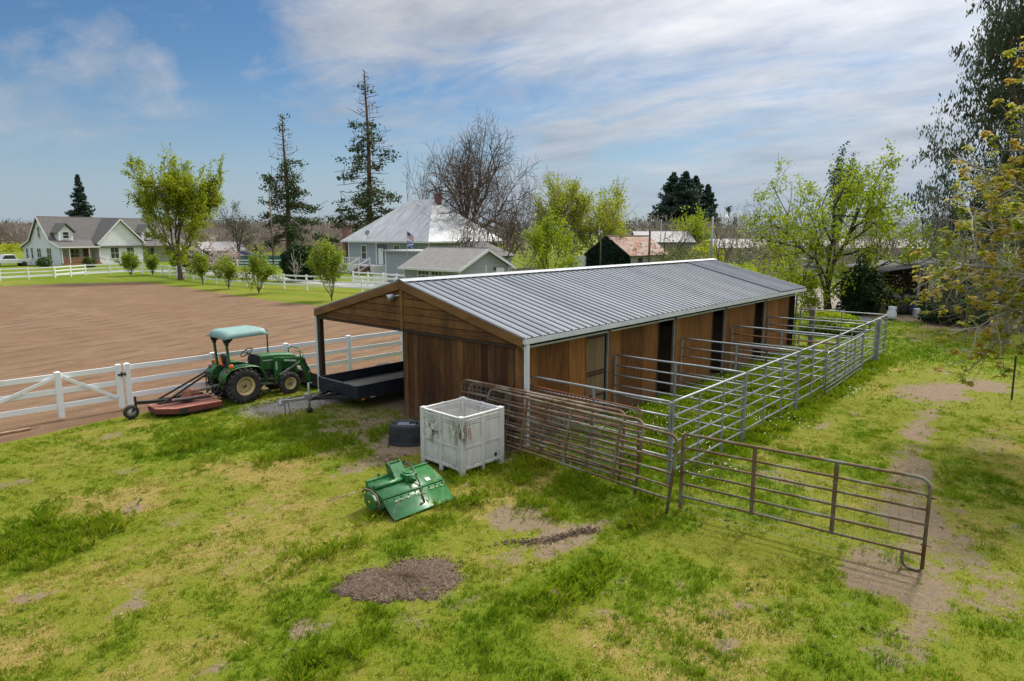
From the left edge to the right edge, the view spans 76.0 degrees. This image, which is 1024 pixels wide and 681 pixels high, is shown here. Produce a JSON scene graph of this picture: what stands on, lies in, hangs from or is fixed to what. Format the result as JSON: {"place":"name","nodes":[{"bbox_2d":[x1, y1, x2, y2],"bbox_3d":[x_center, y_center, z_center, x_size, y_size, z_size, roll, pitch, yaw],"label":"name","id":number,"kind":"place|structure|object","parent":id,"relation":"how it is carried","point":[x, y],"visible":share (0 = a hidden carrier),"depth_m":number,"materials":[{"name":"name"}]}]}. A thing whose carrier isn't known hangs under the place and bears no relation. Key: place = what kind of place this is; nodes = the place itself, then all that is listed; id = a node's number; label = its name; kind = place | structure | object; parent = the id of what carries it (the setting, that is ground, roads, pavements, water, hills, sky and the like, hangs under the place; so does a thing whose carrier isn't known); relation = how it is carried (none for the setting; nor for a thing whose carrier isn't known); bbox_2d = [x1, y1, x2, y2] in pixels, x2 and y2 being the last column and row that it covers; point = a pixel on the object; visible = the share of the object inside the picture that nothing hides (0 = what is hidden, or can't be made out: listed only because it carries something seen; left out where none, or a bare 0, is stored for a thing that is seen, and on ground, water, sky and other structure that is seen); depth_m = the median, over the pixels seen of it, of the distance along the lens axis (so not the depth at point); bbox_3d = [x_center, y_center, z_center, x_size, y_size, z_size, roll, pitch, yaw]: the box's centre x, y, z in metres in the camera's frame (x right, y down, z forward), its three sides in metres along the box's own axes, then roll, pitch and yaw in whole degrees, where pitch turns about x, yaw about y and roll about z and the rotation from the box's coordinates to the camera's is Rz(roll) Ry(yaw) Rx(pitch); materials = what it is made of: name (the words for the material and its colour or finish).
{"place":"outdoors","nodes":[
{"label":"outdoors","id":0,"kind":"place"},
{"bbox_2d":[3,270,377,286],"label":"driveway","id":1,"kind":"structure","parent":0,"point":[352,284],"depth_m":73.43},
{"bbox_2d":[0,235,1023,680],"bbox_3d":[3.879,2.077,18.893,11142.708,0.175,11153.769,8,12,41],"label":"ground","id":2,"kind":"structure","parent":0,"point":[926,593],"depth_m":10.39,"materials":[{"name":"plant"}]},
{"bbox_2d":[0,254,31,265],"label":"pickup truck","id":3,"kind":"object","parent":2,"relation":"on","point":[7,258],"visible":0.99,"depth_m":103.05,"materials":[{"name":"white paint"}]},
{"bbox_2d":[0,263,133,280],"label":"white fence","id":4,"kind":"object","parent":2,"relation":"on","point":[70,269],"visible":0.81,"depth_m":76.55,"materials":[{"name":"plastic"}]},
{"bbox_2d":[64,174,95,216],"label":"spruce tree","id":5,"kind":"object","parent":2,"relation":"on","point":[81,205],"visible":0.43,"depth_m":131.47,"materials":[{"name":"green plant"}]},
{"bbox_2d":[19,216,191,265],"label":"farmhouse","id":6,"kind":"object","parent":2,"relation":"on","point":[61,241],"visible":0.81,"depth_m":111.39,"materials":[{"name":"white"}]},
{"bbox_2d":[113,249,142,274],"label":"young tree","id":7,"kind":"object","parent":2,"relation":"on","point":[128,260],"visible":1,"depth_m":78.89,"materials":[{"name":"green plant"}]},
{"bbox_2d":[143,248,161,274],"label":"young tree","id":8,"kind":"object","parent":2,"relation":"on","point":[151,261],"visible":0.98,"depth_m":80.14,"materials":[{"name":"green plant"}]},
{"bbox_2d":[0,242,318,252],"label":"meadow brush","id":9,"kind":"object","parent":2,"relation":"on","point":[6,247],"visible":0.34,"depth_m":174.76,"materials":[{"name":"green plant"}]},
{"bbox_2d":[123,370,222,418],"bbox_3d":[-9.667,1.528,18.638,1.380,1.030,2.513,9,13,44],"label":"rotary cutter","id":10,"kind":"object","parent":2,"relation":"on","point":[188,400],"visible":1,"depth_m":18.56,"materials":[{"name":"red paint"}]},
{"bbox_2d":[120,142,227,279],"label":"deciduous tree","id":11,"kind":"object","parent":2,"relation":"on","point":[180,198],"visible":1,"depth_m":70.55,"materials":[{"name":"green plant"}]},
{"bbox_2d":[0,213,364,254],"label":"bare orchard","id":12,"kind":"object","parent":2,"relation":"on","point":[14,232],"visible":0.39,"depth_m":205.57,"materials":[{"name":"plant"}]},
{"bbox_2d":[182,249,214,271],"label":"garden shrub","id":13,"kind":"object","parent":2,"relation":"on","point":[204,252],"visible":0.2,"depth_m":86.58,"materials":[{"name":"green plant"}]},
{"bbox_2d":[186,250,211,284],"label":"young tree","id":14,"kind":"object","parent":2,"relation":"on","point":[201,266],"visible":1,"depth_m":65.02,"materials":[{"name":"green plant"}]},
{"bbox_2d":[0,282,400,443],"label":"arena","id":15,"kind":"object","parent":2,"relation":"on","point":[47,329],"visible":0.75,"depth_m":32.28},
{"bbox_2d":[187,234,243,276],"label":"blossom tree","id":16,"kind":"object","parent":2,"relation":"on","point":[214,260],"visible":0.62,"depth_m":77.24,"materials":[{"name":"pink plant"}]},
{"bbox_2d":[195,241,246,258],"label":"farm shed","id":17,"kind":"structure","parent":2,"relation":"on","point":[218,245],"depth_m":119.57,"materials":[{"name":"metal"}]},
{"bbox_2d":[209,253,240,288],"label":"young tree","id":18,"kind":"object","parent":2,"relation":"on","point":[227,268],"visible":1,"depth_m":59.95,"materials":[{"name":"green plant"}]},
{"bbox_2d":[215,200,260,264],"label":"deciduous tree","id":19,"kind":"object","parent":2,"relation":"on","point":[238,227],"visible":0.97,"depth_m":103.19,"materials":[{"name":"brown plant"}]},
{"bbox_2d":[177,325,317,403],"bbox_3d":[-8.060,0.663,20.406,1.492,2.244,4.622,8,12,42],"label":"tractor","id":20,"kind":"object","parent":2,"relation":"on","point":[238,382],"visible":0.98,"depth_m":19.94,"materials":[{"name":"green paint"}]},
{"bbox_2d":[239,255,280,264],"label":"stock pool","id":21,"kind":"structure","parent":2,"relation":"on","point":[276,257],"depth_m":104.01,"materials":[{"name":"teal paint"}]},
{"bbox_2d":[238,241,284,293],"bbox_3d":[-21.186,-6.122,55.583,2.743,4.614,4.615,8,12,41],"label":"young tree","id":22,"kind":"object","parent":2,"relation":"on","point":[263,271],"visible":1,"depth_m":54.91,"materials":[{"name":"green plant"}]},
{"bbox_2d":[123,331,402,405],"bbox_3d":[-5.971,0.553,24.011,0.151,1.530,14.686,9,13,43],"label":"white fence","id":23,"kind":"object","parent":2,"relation":"on","point":[129,380],"visible":0.48,"depth_m":21.38,"materials":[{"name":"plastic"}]},
{"bbox_2d":[0,364,125,417],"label":"fence gate","id":24,"kind":"structure","parent":23,"relation":"attached to","point":[58,390],"depth_m":17.67,"materials":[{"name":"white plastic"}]},
{"bbox_2d":[2,212,525,237],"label":"tree line","id":25,"kind":"object","parent":2,"relation":"on","point":[253,221],"visible":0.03,"depth_m":336.15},
{"bbox_2d":[133,263,395,291],"bbox_3d":[-30.586,-6.779,69.274,49.901,1.530,3.287,7,12,37],"label":"white fence","id":26,"kind":"object","parent":2,"relation":"on","point":[306,280],"visible":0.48,"depth_m":60.80,"materials":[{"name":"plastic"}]},
{"bbox_2d":[226,390,350,419],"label":"gravel stones","id":27,"kind":"object","parent":2,"relation":"on","point":[318,401],"visible":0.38,"depth_m":19.18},
{"bbox_2d":[248,113,333,252],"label":"conifer tree","id":28,"kind":"object","parent":2,"relation":"on","point":[290,227],"visible":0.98,"depth_m":128.44,"materials":[{"name":"green plant"}]},
{"bbox_2d":[278,242,322,279],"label":"round bush","id":29,"kind":"object","parent":2,"relation":"on","point":[297,251],"visible":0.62,"depth_m":70.18,"materials":[{"name":"green plant"}]},
{"bbox_2d":[301,234,353,300],"bbox_3d":[-14.098,-5.456,49.639,3.121,5.202,3.908,8,12,41],"label":"young tree","id":30,"kind":"object","parent":2,"relation":"on","point":[332,266],"visible":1,"depth_m":49.27,"materials":[{"name":"green plant"}]},
{"bbox_2d":[278,361,403,415],"bbox_3d":[-4.385,1.337,20.223,2.540,0.894,6.114,8,12,41],"label":"utility trailer","id":31,"kind":"object","parent":2,"relation":"on","point":[361,384],"visible":0.67,"depth_m":19.61,"materials":[{"name":"blue paint"}]},
{"bbox_2d":[320,70,402,247],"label":"conifer tree","id":32,"kind":"object","parent":2,"relation":"on","point":[366,201],"visible":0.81,"depth_m":108.05,"materials":[{"name":"green plant"}]},
{"bbox_2d":[352,271,403,285],"bbox_3d":[-12.544,-5.755,62.953,9.146,1.530,0.371,8,12,41],"label":"white fence","id":33,"kind":"object","parent":2,"relation":"on","point":[368,273],"visible":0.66,"depth_m":64.22,"materials":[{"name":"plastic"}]},
{"bbox_2d":[326,459,455,520],"bbox_3d":[-2.196,2.731,12.060,1.046,0.707,2.161,9,13,44],"label":"rotary tiller","id":34,"kind":"object","parent":2,"relation":"on","point":[399,490],"visible":1,"depth_m":12.18,"materials":[{"name":"metal"}]},
{"bbox_2d":[330,557,462,603],"bbox_3d":[-1.570,3.486,9.531,1.617,0.155,1.910,8,12,41],"label":"bare soil patch","id":35,"kind":"object","parent":2,"relation":"on","point":[416,576],"visible":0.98,"depth_m":9.41,"materials":[{"name":"soil"}]},
{"bbox_2d":[323,553,472,605],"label":"mulch clods","id":36,"kind":"object","parent":2,"relation":"on","point":[396,598],"visible":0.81,"depth_m":9.55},
{"bbox_2d":[381,249,423,281],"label":"annex","id":37,"kind":"object","parent":2,"relation":"on","point":[394,259],"visible":0.32,"depth_m":68.89,"materials":[{"name":"white"}]},
{"bbox_2d":[388,419,420,446],"bbox_3d":[-2.539,2.224,15.912,0.940,0.520,0.660,0,9,0],"label":"black tub","id":38,"kind":"object","parent":2,"relation":"on","point":[404,433],"visible":0.81,"depth_m":15.64,"materials":[{"name":"plastic"}]},
{"bbox_2d":[337,194,503,274],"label":"hip roofed house","id":39,"kind":"structure","parent":2,"relation":"on","point":[365,246],"depth_m":85.24,"materials":[{"name":"blue"}]},
{"bbox_2d":[402,150,453,205],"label":"bare tree","id":40,"kind":"object","parent":2,"relation":"on","point":[407,175],"visible":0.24,"depth_m":97.20,"materials":[{"name":"brown plant"}]},
{"bbox_2d":[397,246,516,278],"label":"garage","id":41,"kind":"structure","parent":2,"relation":"on","point":[431,261],"depth_m":54.85,"materials":[{"name":"grey"}]},
{"bbox_2d":[420,396,503,477],"bbox_3d":[-1.093,2.076,14.411,1.340,1.292,1.280,9,13,43],"label":"bulk bin","id":42,"kind":"object","parent":2,"relation":"on","point":[461,435],"visible":1,"depth_m":14.03,"materials":[{"name":"white plastic"}]},
{"bbox_2d":[443,217,484,246],"bbox_3d":[-4.440,-8.431,62.428,6.796,6.998,5.564,8,12,41],"label":"bare tree","id":43,"kind":"object","parent":2,"relation":"on","point":[469,238],"visible":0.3,"depth_m":62.55,"materials":[{"name":"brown plant"}]},
{"bbox_2d":[410,109,544,257],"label":"bare tree","id":44,"kind":"object","parent":2,"relation":"on","point":[461,176],"visible":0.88,"depth_m":87.84,"materials":[{"name":"brown plant"}]},
{"bbox_2d":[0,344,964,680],"bbox_3d":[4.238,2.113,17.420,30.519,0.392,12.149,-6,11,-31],"label":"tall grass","id":45,"kind":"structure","parent":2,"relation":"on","point":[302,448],"depth_m":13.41,"materials":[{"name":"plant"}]},
{"bbox_2d":[456,241,515,271],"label":"shed","id":46,"kind":"structure","parent":2,"relation":"on","point":[501,252],"depth_m":68.16,"materials":[{"name":"grey"}]},
{"bbox_2d":[374,456,599,546],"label":"soil clods","id":47,"kind":"object","parent":2,"relation":"on","point":[557,538],"visible":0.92,"depth_m":10.89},
{"bbox_2d":[456,166,545,269],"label":"bare tree","id":48,"kind":"object","parent":2,"relation":"on","point":[511,229],"visible":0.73,"depth_m":70.09,"materials":[{"name":"brown plant"}]},
{"bbox_2d":[1,389,1023,680],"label":"weeds","id":49,"kind":"object","parent":2,"relation":"on","point":[521,521],"visible":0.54,"depth_m":11.14,"materials":[{"name":"green plant"}]},
{"bbox_2d":[460,379,626,484],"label":"stock gate","id":50,"kind":"structure","parent":2,"relation":"on","point":[562,416],"depth_m":14.14,"materials":[{"name":"grey metal"}]},
{"bbox_2d":[515,207,584,269],"bbox_3d":[3.479,-8.495,60.504,6.364,7.733,6.174,-1,9,-8],"label":"willow tree","id":51,"kind":"object","parent":2,"relation":"on","point":[541,245],"visible":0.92,"depth_m":60.80,"materials":[{"name":"green plant"}]},
{"bbox_2d":[468,382,644,494],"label":"stock gate","id":52,"kind":"structure","parent":2,"relation":"on","point":[588,442],"depth_m":13.70,"materials":[{"name":"grey metal"}]},
{"bbox_2d":[313,258,806,449],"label":"horse barn","id":53,"kind":"structure","parent":2,"relation":"on","point":[577,325],"depth_m":18.50,"materials":[{"name":"wood"}]},
{"bbox_2d":[586,334,605,417],"bbox_3d":[2.240,0.956,17.690,0.057,2.215,0.845,8,12,41],"label":"stall door","id":54,"kind":"structure","parent":53,"relation":"in","point":[596,343],"depth_m":17.65,"materials":[{"name":"wood"}]},
{"bbox_2d":[527,167,605,266],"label":"willow tree","id":55,"kind":"object","parent":2,"relation":"on","point":[559,204],"visible":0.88,"depth_m":84.98,"materials":[{"name":"green plant"}]},
{"bbox_2d":[486,389,678,513],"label":"stock gate","id":56,"kind":"structure","parent":2,"relation":"on","point":[614,456],"depth_m":13.04,"materials":[{"name":"metal"}]},
{"bbox_2d":[529,385,640,466],"bbox_3d":[1.456,1.946,14.502,3.207,1.520,0.048,9,13,44],"label":"fence panel","id":57,"kind":"object","parent":2,"relation":"on","point":[597,400],"visible":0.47,"depth_m":14.42,"materials":[{"name":"grey metal"}]},
{"bbox_2d":[529,375,671,483],"bbox_3d":[1.786,1.857,14.401,3.735,1.729,0.052,8,12,41],"label":"corral panel","id":58,"kind":"object","parent":2,"relation":"on","point":[647,425],"visible":0.59,"depth_m":13.82,"materials":[{"name":"metal"}]},
{"bbox_2d":[566,175,639,255],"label":"willow tree","id":59,"kind":"object","parent":2,"relation":"on","point":[604,218],"visible":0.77,"depth_m":87.85,"materials":[{"name":"green plant"}]},
{"bbox_2d":[573,231,668,266],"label":"ivy shed","id":60,"kind":"structure","parent":2,"relation":"on","point":[610,249],"depth_m":81.81,"materials":[{"name":"metal"}]},
{"bbox_2d":[631,231,695,259],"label":"farm shed","id":61,"kind":"structure","parent":2,"relation":"on","point":[654,235],"depth_m":130.12,"materials":[{"name":"metal"}]},
{"bbox_2d":[645,172,689,229],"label":"redwood tree","id":62,"kind":"object","parent":2,"relation":"on","point":[669,186],"visible":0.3,"depth_m":199.15,"materials":[{"name":"green plant"}]},
{"bbox_2d":[613,354,743,439],"bbox_3d":[4.254,1.407,17.161,3.715,1.734,0.052,8,12,41],"label":"corral panel","id":63,"kind":"object","parent":2,"relation":"on","point":[674,395],"visible":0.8,"depth_m":17.09,"materials":[{"name":"metal"}]},
{"bbox_2d":[650,245,712,261],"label":"shrub","id":64,"kind":"object","parent":2,"relation":"on","point":[678,255],"visible":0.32,"depth_m":69.13,"materials":[{"name":"green plant"}]},
{"bbox_2d":[656,171,714,249],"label":"redwood tree","id":65,"kind":"object","parent":2,"relation":"on","point":[684,185],"visible":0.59,"depth_m":193.79,"materials":[{"name":"green plant"}]},
{"bbox_2d":[669,202,715,250],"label":"round tree","id":66,"kind":"object","parent":2,"relation":"on","point":[697,227],"visible":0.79,"depth_m":131.59,"materials":[{"name":"green plant"}]},
{"bbox_2d":[691,175,713,228],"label":"redwood tree","id":67,"kind":"object","parent":2,"relation":"on","point":[697,183],"visible":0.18,"depth_m":201.71,"materials":[{"name":"green plant"}]},
{"bbox_2d":[685,240,726,261],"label":"shrub","id":68,"kind":"object","parent":2,"relation":"on","point":[698,248],"visible":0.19,"depth_m":72.95,"materials":[{"name":"green plant"}]},
{"bbox_2d":[669,372,746,483],"bbox_3d":[4.418,1.832,14.556,0.059,1.728,3.715,8,12,41],"label":"corral panel","id":69,"kind":"object","parent":2,"relation":"on","point":[722,418],"visible":0.92,"depth_m":14.43,"materials":[{"name":"metal"}]},
{"bbox_2d":[699,184,721,227],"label":"redwood tree","id":70,"kind":"object","parent":2,"relation":"on","point":[710,198],"visible":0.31,"depth_m":200.41,"materials":[{"name":"green plant"}]},
{"bbox_2d":[707,225,743,262],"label":"bare tree","id":71,"kind":"object","parent":2,"relation":"on","point":[723,244],"visible":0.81,"depth_m":71.33,"materials":[{"name":"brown plant"}]},
{"bbox_2d":[679,337,797,404],"bbox_3d":[6.842,0.938,20.068,3.675,1.730,0.052,8,12,41],"label":"corral panel","id":72,"kind":"object","parent":2,"relation":"on","point":[736,353],"visible":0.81,"depth_m":20.00,"materials":[{"name":"metal"}]},
{"bbox_2d":[468,193,1018,294],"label":"bare thicket","id":73,"kind":"object","parent":2,"relation":"on","point":[640,227],"visible":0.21,"depth_m":107.00,"materials":[{"name":"plant"}]},
{"bbox_2d":[500,202,1019,269],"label":"mixed wood","id":74,"kind":"object","parent":2,"relation":"on","point":[760,231],"visible":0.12,"depth_m":138.39,"materials":[{"name":"plant"}]},
{"bbox_2d":[722,344,811,391],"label":"panel","id":75,"kind":"object","parent":2,"relation":"on","point":[765,359],"visible":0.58,"depth_m":21.85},
{"bbox_2d":[743,351,799,440],"bbox_3d":[6.935,1.370,17.399,0.054,1.731,3.905,8,12,40],"label":"corral panel","id":76,"kind":"object","parent":2,"relation":"on","point":[781,389],"visible":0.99,"depth_m":17.27,"materials":[{"name":"metal"}]},
{"bbox_2d":[729,325,836,381],"bbox_3d":[9.416,0.472,22.960,3.635,1.726,0.052,8,12,41],"label":"corral panel","id":77,"kind":"object","parent":2,"relation":"on","point":[780,346],"visible":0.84,"depth_m":22.96,"materials":[{"name":"metal"}]},
{"bbox_2d":[779,267,820,289],"bbox_3d":[26.361,-5.653,59.886,3.694,2.225,3.717,8,12,41],"label":"shrub","id":78,"kind":"object","parent":2,"relation":"on","point":[796,274],"visible":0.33,"depth_m":58.95,"materials":[{"name":"green plant"}]},
{"bbox_2d":[678,433,936,571],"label":"long gate","id":79,"kind":"structure","parent":2,"relation":"on","point":[834,491],"depth_m":10.59,"materials":[{"name":"grey metal"}]},
{"bbox_2d":[766,316,862,366],"bbox_3d":[11.743,0.041,25.607,3.555,1.730,0.052,8,12,41],"label":"corral panel","id":80,"kind":"object","parent":2,"relation":"on","point":[813,335],"visible":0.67,"depth_m":25.57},
{"bbox_2d":[796,335,838,408],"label":"corral panel","id":81,"kind":"object","parent":2,"relation":"on","point":[824,367],"visible":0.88,"depth_m":19.96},
{"bbox_2d":[703,239,932,260],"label":"farm shed","id":82,"kind":"structure","parent":2,"relation":"on","point":[727,240],"depth_m":125.09,"materials":[{"name":"metal"}]},
{"bbox_2d":[629,237,1022,312],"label":"undergrowth","id":83,"kind":"object","parent":2,"relation":"on","point":[732,253],"visible":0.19,"depth_m":78.93,"materials":[{"name":"brown plant"}]},
{"bbox_2d":[796,309,868,334],"bbox_3d":[16.441,-0.936,33.666,3.369,1.308,3.402,8,12,41],"label":"shrub","id":84,"kind":"object","parent":2,"relation":"on","point":[829,314],"visible":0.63,"depth_m":32.99,"materials":[{"name":"green plant"}]},
{"bbox_2d":[798,308,885,354],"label":"corral panel","id":85,"kind":"object","parent":2,"relation":"on","point":[841,319],"visible":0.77,"depth_m":28.42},
{"bbox_2d":[823,141,863,249],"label":"tall tree","id":86,"kind":"object","parent":2,"relation":"on","point":[834,178],"visible":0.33,"depth_m":116.40,"materials":[{"name":"green plant"}]},
{"bbox_2d":[824,333,864,394],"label":"tube gate","id":87,"kind":"structure","parent":2,"relation":"on","point":[845,362],"depth_m":21.94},
{"bbox_2d":[836,324,864,378],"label":"corral panel","id":88,"kind":"object","parent":2,"relation":"on","point":[850,347],"visible":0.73,"depth_m":23.06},
{"bbox_2d":[736,138,968,313],"bbox_3d":[20.691,-6.819,43.417,11.480,12.010,14.226,-4,10,-25],"label":"deciduous tree","id":89,"kind":"object","parent":2,"relation":"on","point":[872,212],"visible":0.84,"depth_m":41.33,"materials":[{"name":"green plant"}]},
{"bbox_2d":[835,254,891,314],"bbox_3d":[22.287,-3.514,41.458,3.198,3.890,2.894,8,12,41],"label":"ivy bush","id":90,"kind":"object","parent":2,"relation":"on","point":[866,279],"visible":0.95,"depth_m":40.93,"materials":[{"name":"green plant"}]},
{"bbox_2d":[831,224,906,267],"bbox_3d":[28.504,-6.516,51.628,5.294,6.660,6.711,1,9,9],"label":"bare tree","id":91,"kind":"object","parent":2,"relation":"on","point":[877,245],"visible":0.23,"depth_m":51.24,"materials":[{"name":"brown plant"}]},
{"bbox_2d":[862,315,887,362],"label":"corral panel","id":92,"kind":"object","parent":2,"relation":"on","point":[884,336],"visible":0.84,"depth_m":25.86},
{"bbox_2d":[874,318,881,360],"bbox_3d":[14.476,-0.006,25.932,0.120,1.720,0.120,8,12,41],"label":"gate post","id":93,"kind":"object","parent":2,"relation":"on","point":[878,333],"visible":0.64,"depth_m":25.88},
{"bbox_2d":[843,258,970,304],"bbox_3d":[26.348,-3.816,44.379,5.802,3.341,5.002,0,9,0],"label":"carport","id":94,"kind":"object","parent":2,"relation":"on","point":[894,269],"visible":0.39,"depth_m":45.64,"materials":[{"name":"metal"}]},
{"bbox_2d":[885,293,933,313],"bbox_3d":[25.531,-2.383,42.128,2.300,1.224,1.480,-1,9,-3],"label":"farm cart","id":95,"kind":"object","parent":2,"relation":"on","point":[903,308],"visible":0.41,"depth_m":41.53,"materials":[{"name":"metal"}]},
{"bbox_2d":[916,181,970,273],"bbox_3d":[30.678,-6.944,46.703,3.961,9.089,6.433,8,12,41],"label":"bare tree","id":96,"kind":"object","parent":2,"relation":"on","point":[938,226],"visible":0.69,"depth_m":46.23,"materials":[{"name":"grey plant"}]},
{"bbox_2d":[917,298,996,325],"bbox_3d":[25.422,-1.661,37.201,4.128,1.604,3.878,8,12,41],"label":"shrub","id":97,"kind":"object","parent":2,"relation":"on","point":[933,317],"visible":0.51,"depth_m":36.62,"materials":[{"name":"green plant"}]},
{"bbox_2d":[903,132,1023,262],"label":"eucalyptus tree","id":98,"kind":"object","parent":2,"relation":"on","point":[954,212],"visible":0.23,"depth_m":56.21,"materials":[{"name":"green plant"}]},
{"bbox_2d":[907,242,1021,331],"bbox_3d":[23.508,-2.690,33.420,5.560,5.192,6.648,4,10,21],"label":"bare tree","id":99,"kind":"object","parent":2,"relation":"on","point":[953,308],"visible":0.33,"depth_m":34.03,"materials":[{"name":"brown plant"}]},
{"bbox_2d":[906,0,1023,302],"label":"eucalyptus tree","id":100,"kind":"object","parent":2,"relation":"on","point":[1011,25],"visible":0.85,"depth_m":44.93,"materials":[{"name":"green plant"}]},
{"bbox_2d":[909,36,1023,386],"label":"amber leafed tree","id":101,"kind":"object","parent":2,"relation":"on","point":[1016,222],"visible":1,"depth_m":15.48,"materials":[{"name":"green plant"}]},
{"bbox_2d":[938,257,1005,305],"bbox_3d":[31.530,-3.763,43.892,4.911,3.604,4.765,8,12,41],"label":"shrub","id":102,"kind":"object","parent":2,"relation":"on","point":[964,294],"visible":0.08,"depth_m":43.60,"materials":[{"name":"green plant"}]},
{"bbox_2d":[939,232,1023,343],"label":"bare tree","id":103,"kind":"object","parent":2,"relation":"on","point":[1001,253],"visible":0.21,"depth_m":30.74,"materials":[{"name":"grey plant"}]},
{"bbox_2d":[0,0,1023,234],"label":"sky","id":104,"kind":"structure","parent":0,"point":[643,92],"materials":[{"name":"blue"}]},
{"bbox_2d":[271,313,1023,421],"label":"distant grass","id":105,"kind":"structure","parent":0,"point":[922,349],"depth_m":27.01,"materials":[{"name":"plant"}]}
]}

